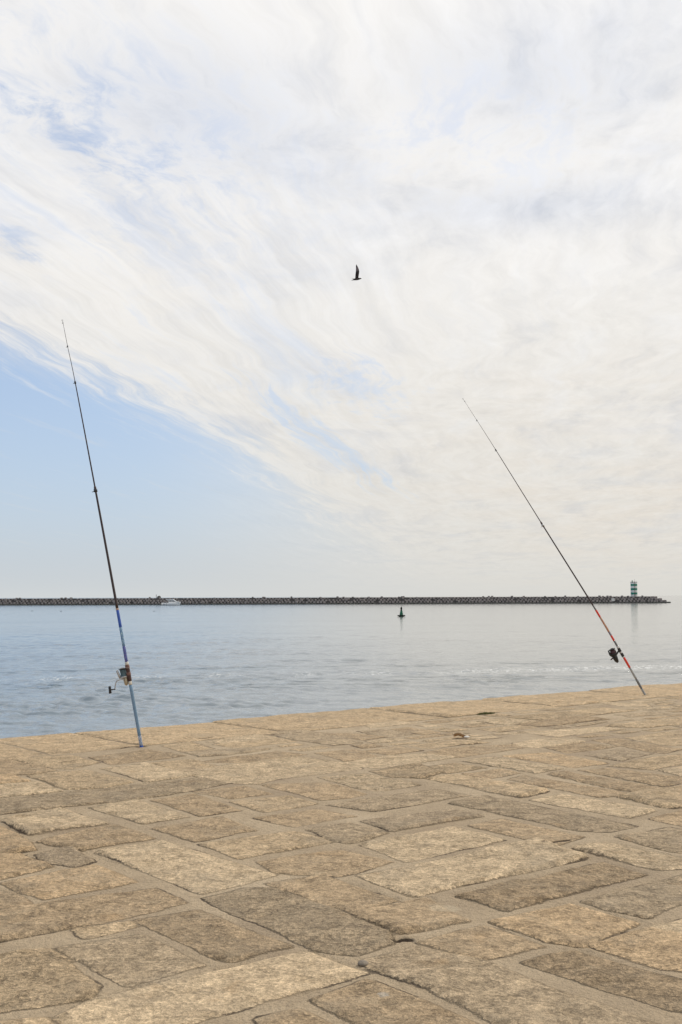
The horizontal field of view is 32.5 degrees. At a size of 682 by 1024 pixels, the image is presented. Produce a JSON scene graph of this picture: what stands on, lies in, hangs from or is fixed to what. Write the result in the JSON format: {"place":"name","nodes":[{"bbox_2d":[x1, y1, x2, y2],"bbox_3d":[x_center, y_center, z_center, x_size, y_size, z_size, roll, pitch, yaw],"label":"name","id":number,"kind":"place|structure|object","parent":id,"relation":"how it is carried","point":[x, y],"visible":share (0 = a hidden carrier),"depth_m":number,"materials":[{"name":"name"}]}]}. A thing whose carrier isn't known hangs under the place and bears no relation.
{"place":"outdoors","nodes":[
{"label":"outdoors","id":0,"kind":"place"},
{"bbox_2d":[0,683,681,1023],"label":"pavement","id":1,"kind":"structure","parent":0,"point":[517,859],"depth_m":6.31,"materials":[{"name":"stone"}]},
{"bbox_2d":[63,324,142,746],"bbox_3d":[-2.374,0.191,11.597,0.863,4.270,0.113,0,-4,0],"label":"fishing rod","id":2,"kind":"object","parent":1,"relation":"on","point":[125,676],"visible":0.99,"depth_m":11.53,"materials":[{"name":"metal"}]},
{"bbox_2d":[358,960,368,966],"bbox_3d":[0.088,1.796,4.650,0.044,0.024,0.048,0,-4,0],"label":"grey pebble","id":3,"kind":"object","parent":1,"relation":"on","point":[362,963],"visible":1,"depth_m":4.63,"materials":[{"name":"stone"}]},
{"bbox_2d":[454,733,469,737],"bbox_3d":[1.242,2.303,12.036,0.166,0.050,0.097,-2,-4,20],"label":"dry leaf","id":4,"kind":"object","parent":1,"relation":"on","point":[458,734],"visible":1,"depth_m":12.03,"materials":[{"name":"brown plant"}]},
{"bbox_2d":[476,712,494,714],"bbox_3d":[1.789,2.481,14.468,0.309,0.036,0.116,2,-5,-31],"label":"weed tuft","id":5,"kind":"object","parent":1,"relation":"on","point":[484,713],"visible":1,"depth_m":14.44,"materials":[{"name":"plant"}]},
{"bbox_2d":[462,398,645,694],"bbox_3d":[3.134,0.513,17.193,2.653,4.423,0.116,0,-4,0],"label":"fishing rod","id":6,"kind":"object","parent":1,"relation":"on","point":[613,653],"visible":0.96,"depth_m":17.10,"materials":[{"name":"black metal"}]},
{"bbox_2d":[0,596,681,738],"bbox_3d":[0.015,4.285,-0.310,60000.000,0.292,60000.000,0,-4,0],"label":"water","id":7,"kind":"structure","parent":0,"point":[191,664],"depth_m":83.52,"materials":[{"name":"blue liquid"}]},
{"bbox_2d":[161,599,180,605],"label":"motor boat","id":8,"kind":"object","parent":7,"relation":"on","point":[172,602],"visible":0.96,"depth_m":597.09,"materials":[{"name":"white plastic"}]},
{"bbox_2d":[0,595,670,604],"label":"breakwater","id":9,"kind":"object","parent":7,"relation":"in","point":[332,600],"visible":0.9,"depth_m":663.03,"materials":[{"name":"stone"}]},
{"bbox_2d":[630,579,636,595],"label":"light tower","id":10,"kind":"structure","parent":9,"relation":"on","point":[633,585],"depth_m":668.84,"materials":[{"name":"white paint"}]},
{"bbox_2d":[397,607,404,616],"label":"harbour buoy","id":11,"kind":"object","parent":7,"relation":"on","point":[401,614],"visible":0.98,"depth_m":248.06,"materials":[{"name":"green paint"}]},
{"bbox_2d":[0,0,681,597],"label":"sky","id":12,"kind":"structure","parent":0,"point":[195,190],"materials":[{"name":"white"}]},
{"bbox_2d":[352,264,361,279],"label":"gull","id":13,"kind":"object","parent":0,"point":[357,274],"visible":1,"depth_m":46.70,"materials":[{"name":"black"}]}
]}

